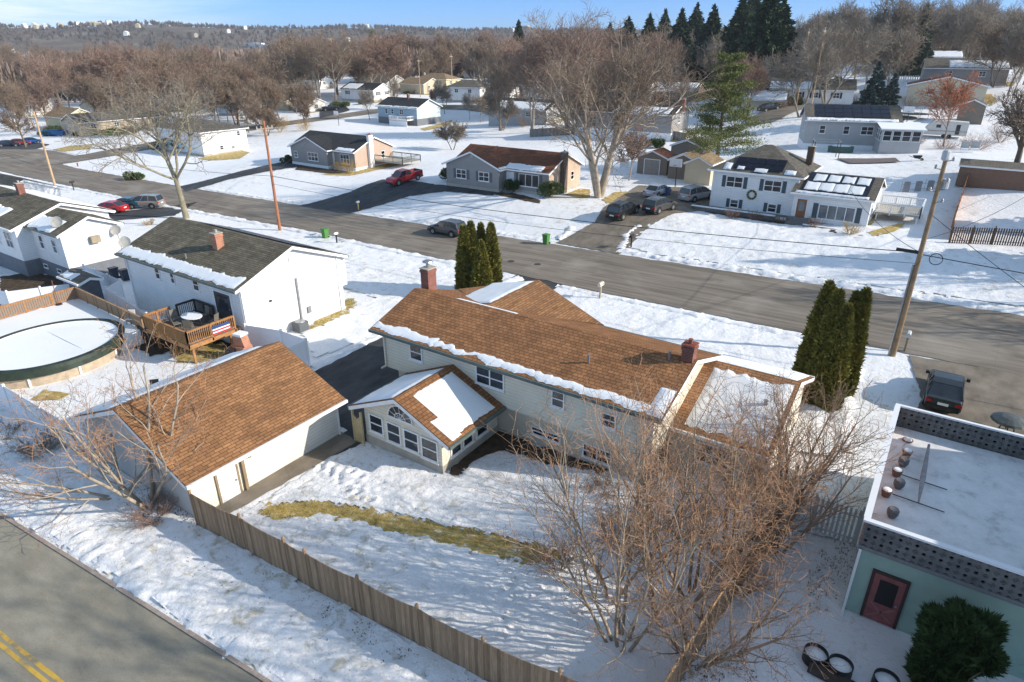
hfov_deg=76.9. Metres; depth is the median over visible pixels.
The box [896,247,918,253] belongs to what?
splice case
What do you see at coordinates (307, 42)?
bare tree
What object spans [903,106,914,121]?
basketball hoop
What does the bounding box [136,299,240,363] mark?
wooden deck
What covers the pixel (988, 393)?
driveway
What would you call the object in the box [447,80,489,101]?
distant house
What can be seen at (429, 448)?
window
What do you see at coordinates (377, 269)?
side lawn snow
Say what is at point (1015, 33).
bare tree
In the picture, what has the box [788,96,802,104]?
garden shrub
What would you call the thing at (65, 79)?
bare tree
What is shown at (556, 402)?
window
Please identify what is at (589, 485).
brush
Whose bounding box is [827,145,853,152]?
covered hot tub
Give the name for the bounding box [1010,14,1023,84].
bare tree
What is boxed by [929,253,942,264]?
cable loop
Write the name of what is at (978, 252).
service wire
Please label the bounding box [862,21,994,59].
hilltop woods
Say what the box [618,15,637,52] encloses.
spruce tree
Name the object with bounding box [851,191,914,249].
service wire
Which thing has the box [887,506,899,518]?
planter
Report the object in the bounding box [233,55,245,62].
bare tree
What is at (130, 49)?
bare tree
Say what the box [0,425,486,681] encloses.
verge snow
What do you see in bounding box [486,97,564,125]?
grey garage house
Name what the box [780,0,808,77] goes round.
spruce tree
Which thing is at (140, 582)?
snow bank
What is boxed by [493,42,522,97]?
bare tree
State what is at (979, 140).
bare shrub
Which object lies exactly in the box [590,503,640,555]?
brush
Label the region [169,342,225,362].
grass
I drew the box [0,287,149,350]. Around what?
pool deck
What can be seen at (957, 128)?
travel trailer
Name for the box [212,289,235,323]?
door
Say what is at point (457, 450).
window
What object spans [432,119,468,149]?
tall bare tree
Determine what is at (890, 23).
bare tree
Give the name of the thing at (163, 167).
cable
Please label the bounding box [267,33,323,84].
bare tree
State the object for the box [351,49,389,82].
bare tree
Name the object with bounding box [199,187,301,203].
snow bank
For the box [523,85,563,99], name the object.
distant house
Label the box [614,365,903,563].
twiggy shrub
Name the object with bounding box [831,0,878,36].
bare tree
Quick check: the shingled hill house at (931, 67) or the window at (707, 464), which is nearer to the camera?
the window at (707, 464)
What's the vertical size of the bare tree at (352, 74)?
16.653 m
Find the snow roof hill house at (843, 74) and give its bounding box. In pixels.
[805,63,851,77]
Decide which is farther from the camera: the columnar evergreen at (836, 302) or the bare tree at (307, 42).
the bare tree at (307, 42)
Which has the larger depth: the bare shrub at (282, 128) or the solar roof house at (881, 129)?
the bare shrub at (282, 128)
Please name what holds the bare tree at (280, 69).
on the ground at (866, 645)
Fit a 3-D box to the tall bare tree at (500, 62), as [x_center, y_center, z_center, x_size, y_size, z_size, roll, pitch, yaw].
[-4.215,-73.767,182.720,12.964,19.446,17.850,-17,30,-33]
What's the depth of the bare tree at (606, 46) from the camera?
173.37 m
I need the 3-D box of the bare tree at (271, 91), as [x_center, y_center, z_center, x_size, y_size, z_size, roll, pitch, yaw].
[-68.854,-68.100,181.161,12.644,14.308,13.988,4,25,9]
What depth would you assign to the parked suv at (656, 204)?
73.87 m
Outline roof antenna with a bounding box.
[892,444,946,511]
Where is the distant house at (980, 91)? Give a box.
[905,75,990,106]
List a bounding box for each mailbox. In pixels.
[597,281,603,297]
[903,330,911,350]
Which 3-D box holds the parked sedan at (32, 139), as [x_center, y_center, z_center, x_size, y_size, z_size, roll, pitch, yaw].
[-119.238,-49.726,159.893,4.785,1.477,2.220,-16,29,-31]
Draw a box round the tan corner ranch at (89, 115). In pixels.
[60,108,167,136]
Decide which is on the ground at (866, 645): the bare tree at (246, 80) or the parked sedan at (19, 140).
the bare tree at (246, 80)
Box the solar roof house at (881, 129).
[797,104,927,153]
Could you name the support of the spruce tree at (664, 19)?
on the ground at (866, 645)
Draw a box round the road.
[0,517,261,681]
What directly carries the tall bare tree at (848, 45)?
on the ground at (866, 645)
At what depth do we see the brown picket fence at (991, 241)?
60.70 m
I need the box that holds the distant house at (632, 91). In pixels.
[606,81,655,101]
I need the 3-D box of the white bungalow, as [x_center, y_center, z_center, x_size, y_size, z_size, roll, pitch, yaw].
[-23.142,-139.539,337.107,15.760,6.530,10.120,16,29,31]
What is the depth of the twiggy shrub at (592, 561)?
22.25 m
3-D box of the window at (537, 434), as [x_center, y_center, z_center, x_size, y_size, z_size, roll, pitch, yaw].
[1.726,4.839,33.169,1.892,0.561,0.097,16,29,31]
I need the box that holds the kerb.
[0,512,272,681]
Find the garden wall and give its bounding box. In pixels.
[691,203,841,229]
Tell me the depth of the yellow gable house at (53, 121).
184.69 m
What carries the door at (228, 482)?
in the detached garage
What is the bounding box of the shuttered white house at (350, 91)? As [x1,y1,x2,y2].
[339,82,392,101]
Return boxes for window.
[2,230,15,249]
[37,234,45,249]
[50,239,58,254]
[154,268,161,280]
[169,273,175,284]
[192,281,200,292]
[307,152,318,161]
[340,154,349,164]
[368,412,384,437]
[386,420,402,447]
[387,405,412,425]
[403,428,420,455]
[409,345,423,363]
[420,436,439,465]
[450,443,462,459]
[456,169,465,178]
[462,434,474,450]
[475,366,504,392]
[476,423,488,439]
[478,171,488,181]
[519,173,538,187]
[530,425,561,444]
[550,390,564,410]
[581,442,611,467]
[599,411,616,431]
[695,440,729,472]
[725,176,743,188]
[729,199,738,208]
[763,180,781,192]
[767,203,776,212]
[812,92,818,97]
[817,204,855,222]
[818,125,825,133]
[832,93,839,98]
[842,126,849,134]
[860,126,873,135]
[882,130,892,141]
[891,131,901,141]
[901,131,911,141]
[911,131,921,142]
[978,71,986,76]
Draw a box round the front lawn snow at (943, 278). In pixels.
[629,212,1023,306]
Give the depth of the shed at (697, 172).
87.81 m
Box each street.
[0,149,74,165]
[0,154,1023,374]
[58,105,572,161]
[728,103,803,125]
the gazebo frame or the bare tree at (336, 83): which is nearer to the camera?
the gazebo frame
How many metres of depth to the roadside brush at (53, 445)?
33.62 m
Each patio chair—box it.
[167,316,181,326]
[168,309,181,323]
[182,320,193,332]
[202,305,209,320]
[208,312,218,325]
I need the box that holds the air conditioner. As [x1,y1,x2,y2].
[292,318,308,333]
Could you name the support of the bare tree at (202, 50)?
on the ground at (866, 645)
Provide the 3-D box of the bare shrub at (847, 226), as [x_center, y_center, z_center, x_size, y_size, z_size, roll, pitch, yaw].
[34.063,-11.330,64.591,2.408,1.827,2.330,16,29,31]
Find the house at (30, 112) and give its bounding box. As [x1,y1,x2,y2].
[0,103,40,117]
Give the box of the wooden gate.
[351,409,364,443]
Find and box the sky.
[0,0,1023,30]
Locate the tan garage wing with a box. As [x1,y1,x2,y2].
[398,77,436,94]
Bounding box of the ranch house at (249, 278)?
[114,216,348,340]
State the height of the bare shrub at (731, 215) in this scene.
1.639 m
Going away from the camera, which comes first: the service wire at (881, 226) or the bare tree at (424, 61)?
the service wire at (881, 226)
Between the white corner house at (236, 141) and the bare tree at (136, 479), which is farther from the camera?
the white corner house at (236, 141)
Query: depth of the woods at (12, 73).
309.43 m
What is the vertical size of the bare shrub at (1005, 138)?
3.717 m
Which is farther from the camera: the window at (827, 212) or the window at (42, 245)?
the window at (827, 212)
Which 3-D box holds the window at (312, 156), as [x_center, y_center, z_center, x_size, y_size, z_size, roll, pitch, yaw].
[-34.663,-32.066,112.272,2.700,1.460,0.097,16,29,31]
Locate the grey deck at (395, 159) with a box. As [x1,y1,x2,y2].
[374,151,420,164]
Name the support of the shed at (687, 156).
on the ground at (866, 645)
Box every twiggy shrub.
[462,351,808,681]
[494,387,750,605]
[584,368,815,638]
[595,362,834,612]
[597,501,845,681]
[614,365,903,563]
[706,375,913,553]
[726,363,898,506]
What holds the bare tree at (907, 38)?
on the ground at (866, 645)
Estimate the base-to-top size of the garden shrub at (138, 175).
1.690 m
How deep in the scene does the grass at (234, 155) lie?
132.49 m
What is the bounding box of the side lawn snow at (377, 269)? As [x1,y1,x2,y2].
[287,235,455,356]
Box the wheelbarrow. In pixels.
[910,155,923,160]
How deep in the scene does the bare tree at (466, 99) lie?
182.35 m
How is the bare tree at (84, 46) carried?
on the ground at (866, 645)
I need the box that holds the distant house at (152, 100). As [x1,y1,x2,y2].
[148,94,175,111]
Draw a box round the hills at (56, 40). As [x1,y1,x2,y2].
[0,24,640,54]
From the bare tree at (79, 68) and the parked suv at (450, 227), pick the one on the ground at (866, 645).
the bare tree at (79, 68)
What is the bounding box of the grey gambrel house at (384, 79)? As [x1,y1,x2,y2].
[353,74,403,89]
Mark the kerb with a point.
(236, 662)
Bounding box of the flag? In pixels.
[212,321,230,334]
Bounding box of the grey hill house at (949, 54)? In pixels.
[930,51,964,57]
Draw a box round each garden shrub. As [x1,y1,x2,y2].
[36,130,49,135]
[43,125,61,129]
[91,127,138,135]
[122,170,144,179]
[147,138,184,149]
[279,155,291,162]
[329,101,349,106]
[439,167,446,179]
[504,178,519,191]
[517,116,529,126]
[536,180,564,197]
[646,137,665,147]
[788,94,800,105]
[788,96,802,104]
[901,95,922,107]
[986,93,1001,103]
[994,70,1020,86]
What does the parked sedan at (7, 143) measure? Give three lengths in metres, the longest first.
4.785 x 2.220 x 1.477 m
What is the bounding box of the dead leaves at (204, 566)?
[34,477,404,679]
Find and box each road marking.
[0,630,64,681]
[0,642,49,681]
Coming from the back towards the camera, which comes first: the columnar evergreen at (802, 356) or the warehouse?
the warehouse
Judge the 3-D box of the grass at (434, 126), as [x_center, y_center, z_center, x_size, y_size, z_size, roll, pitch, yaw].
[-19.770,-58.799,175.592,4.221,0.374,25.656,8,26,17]
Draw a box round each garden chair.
[125,309,134,323]
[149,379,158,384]
[960,141,970,150]
[970,141,980,150]
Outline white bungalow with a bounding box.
[453,69,477,78]
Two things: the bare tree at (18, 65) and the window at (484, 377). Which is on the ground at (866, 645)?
the bare tree at (18, 65)
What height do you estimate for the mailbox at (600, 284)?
1.558 m
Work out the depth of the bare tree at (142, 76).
161.75 m
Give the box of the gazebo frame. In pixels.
[813,139,841,158]
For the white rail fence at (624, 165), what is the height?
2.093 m
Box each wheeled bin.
[107,266,120,277]
[118,268,129,280]
[320,228,329,237]
[542,233,550,243]
[664,187,670,195]
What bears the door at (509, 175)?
in the grey ranch house at (483, 167)
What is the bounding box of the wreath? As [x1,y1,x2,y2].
[747,190,756,199]
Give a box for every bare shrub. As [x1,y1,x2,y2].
[141,217,153,224]
[271,116,290,131]
[294,118,312,131]
[331,160,344,170]
[342,159,356,173]
[724,208,740,218]
[746,209,763,219]
[772,213,788,222]
[805,217,827,226]
[840,220,863,234]
[932,136,960,148]
[957,130,1004,149]
[982,119,1015,142]
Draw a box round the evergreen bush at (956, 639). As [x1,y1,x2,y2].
[902,595,1012,681]
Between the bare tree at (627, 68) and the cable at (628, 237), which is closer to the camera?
the cable at (628, 237)
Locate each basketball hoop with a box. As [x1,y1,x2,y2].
[669,158,681,186]
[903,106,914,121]
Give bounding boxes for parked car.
[322,104,339,110]
[757,103,781,111]
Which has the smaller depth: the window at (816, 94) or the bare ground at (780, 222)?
the bare ground at (780, 222)
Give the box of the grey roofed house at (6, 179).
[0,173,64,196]
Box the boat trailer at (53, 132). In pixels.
[40,129,66,135]
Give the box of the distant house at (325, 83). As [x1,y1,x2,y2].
[301,75,335,89]
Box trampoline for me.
[897,104,930,118]
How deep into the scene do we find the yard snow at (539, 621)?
25.98 m
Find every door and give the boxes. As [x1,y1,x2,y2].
[210,143,217,154]
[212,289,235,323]
[214,464,242,504]
[506,171,513,180]
[643,158,660,174]
[794,197,808,217]
[859,568,910,628]
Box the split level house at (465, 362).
[347,259,814,490]
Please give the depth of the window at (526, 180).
83.33 m
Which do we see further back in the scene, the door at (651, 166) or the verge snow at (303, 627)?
the door at (651, 166)
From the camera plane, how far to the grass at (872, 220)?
69.71 m
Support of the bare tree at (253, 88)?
on the ground at (866, 645)
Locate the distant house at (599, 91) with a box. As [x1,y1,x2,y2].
[563,87,606,99]
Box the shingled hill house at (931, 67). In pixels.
[920,58,1011,85]
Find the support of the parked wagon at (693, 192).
on the driveway at (606, 242)
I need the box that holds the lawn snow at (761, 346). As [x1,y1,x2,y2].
[556,288,811,408]
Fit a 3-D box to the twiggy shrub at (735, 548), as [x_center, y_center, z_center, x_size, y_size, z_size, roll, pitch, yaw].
[6.945,5.709,22.593,7.451,8.853,8.488,16,29,31]
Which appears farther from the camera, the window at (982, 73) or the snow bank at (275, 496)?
the window at (982, 73)
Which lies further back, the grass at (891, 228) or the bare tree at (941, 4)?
the bare tree at (941, 4)
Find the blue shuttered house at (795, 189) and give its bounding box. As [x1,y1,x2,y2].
[707,144,886,226]
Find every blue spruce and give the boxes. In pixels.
[851,60,887,104]
[882,72,904,120]
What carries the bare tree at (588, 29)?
on the ground at (866, 645)
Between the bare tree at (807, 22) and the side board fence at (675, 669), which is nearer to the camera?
the side board fence at (675, 669)
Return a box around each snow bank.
[0,172,455,265]
[0,480,328,681]
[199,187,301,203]
[261,453,341,503]
[262,512,500,566]
[311,335,379,368]
[373,213,557,242]
[502,275,523,281]
[555,226,575,239]
[616,225,641,248]
[616,249,1023,314]
[793,405,839,455]
[795,438,846,539]
[828,366,865,452]
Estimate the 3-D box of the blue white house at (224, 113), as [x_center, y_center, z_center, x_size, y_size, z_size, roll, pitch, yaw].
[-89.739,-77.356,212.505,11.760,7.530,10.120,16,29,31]
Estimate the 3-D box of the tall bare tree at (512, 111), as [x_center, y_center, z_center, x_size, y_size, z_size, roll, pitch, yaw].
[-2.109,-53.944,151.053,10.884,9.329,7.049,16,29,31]
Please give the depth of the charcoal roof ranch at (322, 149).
111.47 m
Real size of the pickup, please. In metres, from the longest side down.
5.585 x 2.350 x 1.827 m
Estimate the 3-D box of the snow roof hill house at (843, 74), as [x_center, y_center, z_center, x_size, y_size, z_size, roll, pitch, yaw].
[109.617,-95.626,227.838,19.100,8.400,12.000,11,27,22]
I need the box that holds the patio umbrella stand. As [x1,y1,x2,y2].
[51,280,61,305]
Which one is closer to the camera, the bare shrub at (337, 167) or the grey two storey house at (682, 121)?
the bare shrub at (337, 167)
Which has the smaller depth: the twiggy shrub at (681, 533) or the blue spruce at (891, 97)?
the twiggy shrub at (681, 533)
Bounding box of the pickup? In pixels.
[385,168,422,185]
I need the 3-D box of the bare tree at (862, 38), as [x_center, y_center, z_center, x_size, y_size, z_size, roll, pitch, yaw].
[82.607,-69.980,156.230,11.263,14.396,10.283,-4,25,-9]
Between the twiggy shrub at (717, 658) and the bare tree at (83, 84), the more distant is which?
the bare tree at (83, 84)
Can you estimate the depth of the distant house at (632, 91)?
183.04 m
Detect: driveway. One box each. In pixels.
[0,142,48,148]
[108,202,196,219]
[181,162,303,190]
[299,179,499,212]
[315,275,562,455]
[320,106,348,117]
[556,185,709,253]
[909,355,1023,434]
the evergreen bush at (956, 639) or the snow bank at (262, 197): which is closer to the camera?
the evergreen bush at (956, 639)
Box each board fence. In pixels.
[187,489,576,681]
[530,127,685,140]
[663,466,798,681]
[950,174,968,233]
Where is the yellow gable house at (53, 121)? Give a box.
[43,107,88,129]
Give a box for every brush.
[0,416,27,441]
[2,425,62,461]
[116,484,179,531]
[516,519,582,579]
[578,468,622,498]
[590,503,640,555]
[650,479,725,542]
[706,519,802,614]
[725,478,823,568]
[748,455,821,525]
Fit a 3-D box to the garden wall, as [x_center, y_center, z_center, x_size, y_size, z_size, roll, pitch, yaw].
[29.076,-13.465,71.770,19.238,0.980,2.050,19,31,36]
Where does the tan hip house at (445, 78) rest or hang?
on the ground at (866, 645)
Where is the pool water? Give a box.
[837,158,899,162]
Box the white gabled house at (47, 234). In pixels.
[0,180,126,276]
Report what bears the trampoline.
on the ground at (866, 645)
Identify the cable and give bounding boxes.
[46,148,265,175]
[273,176,900,251]
[275,184,914,263]
[923,254,1023,273]
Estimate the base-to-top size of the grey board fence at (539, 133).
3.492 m
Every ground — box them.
[0,57,1023,681]
[0,273,62,290]
[130,338,230,356]
[295,166,347,173]
[449,431,607,474]
[496,192,539,202]
[709,212,792,224]
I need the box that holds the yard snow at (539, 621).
[241,446,759,681]
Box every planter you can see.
[802,642,828,665]
[826,653,853,678]
[871,668,900,681]
[881,487,892,497]
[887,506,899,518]
[892,467,902,477]
[893,477,905,489]
[898,456,909,467]
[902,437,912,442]
[902,448,912,457]
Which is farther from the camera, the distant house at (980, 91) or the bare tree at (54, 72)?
the bare tree at (54, 72)
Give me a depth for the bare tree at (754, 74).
132.37 m
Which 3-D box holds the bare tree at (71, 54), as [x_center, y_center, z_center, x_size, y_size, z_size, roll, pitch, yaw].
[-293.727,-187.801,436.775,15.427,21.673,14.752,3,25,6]
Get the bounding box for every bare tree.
[0,41,17,66]
[0,42,22,67]
[0,72,25,124]
[0,105,35,146]
[0,303,235,519]
[0,357,226,550]
[3,81,47,130]
[3,95,30,124]
[11,57,37,73]
[11,77,46,117]
[15,50,65,91]
[19,73,65,128]
[26,56,73,103]
[27,42,55,60]
[30,52,80,106]
[44,45,63,59]
[47,52,74,101]
[55,56,99,98]
[62,46,79,60]
[62,69,102,111]
[64,40,125,84]
[74,40,104,61]
[75,45,131,84]
[83,82,118,110]
[85,72,113,96]
[85,76,118,110]
[103,79,148,109]
[106,40,148,63]
[109,59,134,85]
[112,61,163,135]
[123,48,186,112]
[123,58,156,107]
[129,61,184,116]
[132,46,183,68]
[135,45,165,57]
[152,38,175,57]
[164,51,223,111]
[167,44,208,96]
[167,71,196,115]
[171,59,205,111]
[174,65,202,112]
[187,42,215,59]
[191,62,223,121]
[195,61,249,116]
[196,85,228,119]
[198,55,256,118]
[205,67,249,124]
[217,90,237,121]
[219,84,242,125]
[225,86,260,132]
[228,58,263,76]
[228,75,271,124]
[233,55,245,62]
[233,99,286,135]
[235,62,264,86]
[242,46,272,68]
[250,53,288,119]
[251,71,287,122]
[260,31,295,86]
[263,40,278,55]
[265,48,304,89]
[267,31,345,98]
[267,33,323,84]
[278,78,320,120]
[285,82,302,113]
[287,27,350,95]
[292,35,314,91]
[294,97,310,121]
[300,24,360,99]
[311,39,352,94]
[339,32,364,54]
[340,48,364,81]
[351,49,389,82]
[353,38,397,82]
[357,34,416,93]
[357,86,377,119]
[362,30,410,73]
[365,29,375,50]
[369,29,407,58]
[385,79,401,96]
[395,32,429,54]
[401,32,431,50]
[410,47,437,75]
[424,36,462,71]
[425,26,465,60]
[427,88,437,101]
[428,40,459,72]
[431,80,452,113]
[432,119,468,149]
[454,50,468,79]
[455,32,500,80]
[455,33,484,51]
[461,92,475,119]
[462,52,480,80]
[466,43,515,96]
[470,94,488,115]
[472,29,503,48]
[476,60,525,130]
[481,92,521,130]
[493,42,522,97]
[497,33,522,52]
[497,34,551,97]
[502,31,576,128]
[506,31,535,46]
[518,14,725,197]
[521,1,614,122]
[523,47,575,97]
[545,29,579,53]
[567,28,624,105]
[569,47,612,92]
[574,20,603,44]
[594,28,617,39]
[597,24,637,53]
[602,43,659,95]
[612,125,653,180]
[637,32,671,53]
[642,31,685,75]
[653,56,683,101]
[654,42,693,81]
[664,19,694,43]
[668,79,698,105]
[694,30,731,87]
[724,51,770,112]
[734,61,768,108]
[760,49,784,86]
[763,27,854,117]
[779,11,900,103]
[794,15,812,38]
[795,8,839,46]
[807,7,846,37]
[810,4,844,24]
[822,0,862,28]
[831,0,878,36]
[843,20,878,78]
[854,7,874,28]
[858,34,891,88]
[862,0,945,79]
[866,0,924,75]
[867,17,929,101]
[870,26,929,87]
[906,0,947,29]
[915,70,986,145]
[926,0,954,16]
[930,16,956,50]
[931,5,946,20]
[933,0,1023,57]
[935,3,976,50]
[939,1,963,47]
[949,23,987,50]
[951,2,999,57]
[961,12,1023,86]
[968,0,1013,55]
[974,29,1012,58]
[979,85,1023,162]
[995,16,1023,95]
[997,37,1023,99]
[998,2,1023,30]
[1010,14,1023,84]
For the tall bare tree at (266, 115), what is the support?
on the ground at (866, 645)
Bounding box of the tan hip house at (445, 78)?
[418,73,461,90]
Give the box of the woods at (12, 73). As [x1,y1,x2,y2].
[0,15,881,100]
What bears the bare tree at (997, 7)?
on the ground at (866, 645)
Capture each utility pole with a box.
[27,111,55,184]
[256,121,281,230]
[796,28,809,103]
[811,27,825,103]
[887,150,955,356]
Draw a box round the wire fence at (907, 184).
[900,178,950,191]
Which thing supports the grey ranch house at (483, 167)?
on the ground at (866, 645)
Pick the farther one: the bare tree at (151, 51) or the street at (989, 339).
the bare tree at (151, 51)
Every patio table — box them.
[181,312,201,327]
[990,411,1023,431]
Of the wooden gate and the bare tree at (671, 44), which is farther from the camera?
the bare tree at (671, 44)
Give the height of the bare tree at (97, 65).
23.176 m
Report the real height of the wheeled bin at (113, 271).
1.116 m
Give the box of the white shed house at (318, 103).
[293,98,324,111]
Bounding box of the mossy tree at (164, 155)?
[57,65,240,218]
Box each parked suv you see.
[427,218,465,237]
[605,200,639,219]
[642,195,676,213]
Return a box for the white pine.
[670,50,771,157]
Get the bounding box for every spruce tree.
[505,19,524,74]
[606,21,615,34]
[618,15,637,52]
[637,12,658,79]
[652,7,695,81]
[656,8,670,42]
[682,3,722,82]
[688,2,704,57]
[705,0,752,90]
[715,0,793,101]
[747,0,760,24]
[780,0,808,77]
[892,3,935,76]
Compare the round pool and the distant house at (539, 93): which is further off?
the distant house at (539, 93)
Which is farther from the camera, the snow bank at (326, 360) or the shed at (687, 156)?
the shed at (687, 156)
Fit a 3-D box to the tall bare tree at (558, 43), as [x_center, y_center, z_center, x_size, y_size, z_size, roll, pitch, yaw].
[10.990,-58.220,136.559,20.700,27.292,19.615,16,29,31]
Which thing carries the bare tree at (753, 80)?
on the ground at (866, 645)
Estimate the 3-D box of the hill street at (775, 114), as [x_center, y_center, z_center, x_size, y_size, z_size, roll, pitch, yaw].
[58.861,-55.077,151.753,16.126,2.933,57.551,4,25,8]
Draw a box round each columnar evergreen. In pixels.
[453,223,473,289]
[466,219,478,267]
[469,239,492,287]
[476,221,485,241]
[484,221,502,282]
[790,278,837,393]
[801,287,846,404]
[808,302,854,411]
[845,286,873,396]
[848,290,863,380]
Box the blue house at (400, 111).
[375,94,442,126]
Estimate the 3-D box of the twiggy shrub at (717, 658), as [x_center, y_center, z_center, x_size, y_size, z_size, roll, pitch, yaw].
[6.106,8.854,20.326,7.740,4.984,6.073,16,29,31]
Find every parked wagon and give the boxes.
[128,193,165,208]
[678,184,710,202]
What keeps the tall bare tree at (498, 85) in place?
on the ground at (866, 645)
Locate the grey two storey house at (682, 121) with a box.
[575,99,691,140]
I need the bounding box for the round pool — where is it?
[0,318,125,389]
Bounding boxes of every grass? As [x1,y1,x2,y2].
[32,389,68,399]
[53,145,91,151]
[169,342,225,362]
[170,298,356,363]
[199,151,248,159]
[258,499,564,566]
[323,163,398,174]
[420,120,451,130]
[566,189,590,197]
[602,191,627,202]
[868,215,877,224]
[868,223,903,235]
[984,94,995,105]
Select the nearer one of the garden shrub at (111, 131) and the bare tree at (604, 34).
the garden shrub at (111, 131)
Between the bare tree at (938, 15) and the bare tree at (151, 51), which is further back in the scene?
the bare tree at (151, 51)
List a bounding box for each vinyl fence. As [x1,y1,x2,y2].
[0,284,72,308]
[0,383,92,452]
[82,264,147,324]
[243,323,310,364]
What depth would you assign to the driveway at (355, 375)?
41.44 m
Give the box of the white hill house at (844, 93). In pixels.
[769,78,856,104]
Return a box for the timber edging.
[807,662,854,681]
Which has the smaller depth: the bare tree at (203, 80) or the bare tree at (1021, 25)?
the bare tree at (1021, 25)
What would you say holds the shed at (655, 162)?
on the ground at (866, 645)
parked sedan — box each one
[0,140,20,146]
[11,138,31,144]
[24,137,40,142]
[96,200,129,213]
[116,196,139,208]
[643,183,671,195]
[922,369,970,413]
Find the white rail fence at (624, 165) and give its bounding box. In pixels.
[585,158,632,169]
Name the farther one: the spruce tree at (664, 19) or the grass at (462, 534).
the spruce tree at (664, 19)
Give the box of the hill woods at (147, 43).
[0,19,721,52]
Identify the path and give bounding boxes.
[216,432,356,512]
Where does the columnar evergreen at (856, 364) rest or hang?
on the ground at (866, 645)
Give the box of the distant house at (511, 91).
[485,85,523,97]
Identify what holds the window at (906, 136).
in the solar roof house at (881, 129)
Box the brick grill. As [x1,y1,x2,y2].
[224,330,252,354]
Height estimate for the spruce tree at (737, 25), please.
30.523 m
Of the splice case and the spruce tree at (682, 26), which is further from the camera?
the spruce tree at (682, 26)
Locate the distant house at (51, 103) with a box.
[30,92,63,112]
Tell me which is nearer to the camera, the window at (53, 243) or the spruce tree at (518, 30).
the window at (53, 243)
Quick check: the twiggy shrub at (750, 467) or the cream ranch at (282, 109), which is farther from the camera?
the cream ranch at (282, 109)
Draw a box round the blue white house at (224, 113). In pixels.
[218,103,261,115]
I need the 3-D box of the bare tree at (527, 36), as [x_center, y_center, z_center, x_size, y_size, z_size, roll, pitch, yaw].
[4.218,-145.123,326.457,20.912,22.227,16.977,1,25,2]
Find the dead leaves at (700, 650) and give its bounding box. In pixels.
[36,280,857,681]
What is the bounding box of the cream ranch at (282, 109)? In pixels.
[264,95,294,110]
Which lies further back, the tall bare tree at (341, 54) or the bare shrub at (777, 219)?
the tall bare tree at (341, 54)
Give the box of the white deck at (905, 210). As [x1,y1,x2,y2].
[874,194,926,223]
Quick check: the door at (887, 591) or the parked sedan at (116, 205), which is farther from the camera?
the parked sedan at (116, 205)
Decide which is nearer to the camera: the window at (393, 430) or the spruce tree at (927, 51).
the window at (393, 430)
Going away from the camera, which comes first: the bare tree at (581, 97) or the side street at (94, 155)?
the bare tree at (581, 97)
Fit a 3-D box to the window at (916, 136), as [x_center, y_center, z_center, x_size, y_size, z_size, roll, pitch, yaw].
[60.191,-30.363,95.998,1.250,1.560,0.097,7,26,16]
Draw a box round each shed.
[56,269,104,299]
[637,147,676,175]
[667,150,701,179]
[669,137,710,154]
[683,152,725,185]
[955,158,1023,190]
[956,98,987,124]
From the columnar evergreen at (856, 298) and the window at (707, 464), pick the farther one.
the columnar evergreen at (856, 298)
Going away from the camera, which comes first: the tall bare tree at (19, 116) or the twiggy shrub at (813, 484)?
the twiggy shrub at (813, 484)
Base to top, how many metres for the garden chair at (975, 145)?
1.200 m
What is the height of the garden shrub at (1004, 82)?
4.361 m
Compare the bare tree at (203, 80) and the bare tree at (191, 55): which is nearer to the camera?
the bare tree at (203, 80)
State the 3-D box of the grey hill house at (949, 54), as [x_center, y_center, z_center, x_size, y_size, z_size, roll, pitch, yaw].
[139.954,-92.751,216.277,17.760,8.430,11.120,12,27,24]
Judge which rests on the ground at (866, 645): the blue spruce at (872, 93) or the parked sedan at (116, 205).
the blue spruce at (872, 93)
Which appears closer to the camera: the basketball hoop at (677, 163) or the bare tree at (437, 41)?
the basketball hoop at (677, 163)
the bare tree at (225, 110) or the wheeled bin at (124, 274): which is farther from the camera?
the bare tree at (225, 110)
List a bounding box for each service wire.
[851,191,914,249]
[928,197,1023,238]
[933,216,1023,286]
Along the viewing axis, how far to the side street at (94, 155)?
184.78 m
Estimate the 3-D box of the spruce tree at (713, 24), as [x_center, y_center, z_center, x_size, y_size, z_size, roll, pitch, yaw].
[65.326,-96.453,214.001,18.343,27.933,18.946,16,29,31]
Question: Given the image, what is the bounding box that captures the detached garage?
[72,341,347,516]
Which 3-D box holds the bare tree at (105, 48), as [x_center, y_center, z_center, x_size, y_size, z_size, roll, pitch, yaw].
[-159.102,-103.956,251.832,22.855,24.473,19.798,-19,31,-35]
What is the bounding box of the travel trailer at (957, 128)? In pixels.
[923,120,969,138]
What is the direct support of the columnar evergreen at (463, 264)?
on the ground at (866, 645)
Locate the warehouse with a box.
[245,43,263,46]
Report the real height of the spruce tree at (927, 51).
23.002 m
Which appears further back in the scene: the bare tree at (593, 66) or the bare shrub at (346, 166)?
the bare tree at (593, 66)
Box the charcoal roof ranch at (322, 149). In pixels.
[287,130,395,170]
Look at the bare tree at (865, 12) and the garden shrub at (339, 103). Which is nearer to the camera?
the garden shrub at (339, 103)
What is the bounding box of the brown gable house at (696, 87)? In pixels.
[654,81,707,102]
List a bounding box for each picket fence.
[809,493,865,545]
[885,75,920,83]
[948,225,1023,245]
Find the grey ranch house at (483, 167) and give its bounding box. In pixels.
[441,144,584,196]
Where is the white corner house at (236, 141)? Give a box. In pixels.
[153,118,248,156]
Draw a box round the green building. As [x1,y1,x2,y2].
[840,403,1023,679]
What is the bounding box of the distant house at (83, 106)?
[78,99,125,111]
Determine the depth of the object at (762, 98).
139.55 m

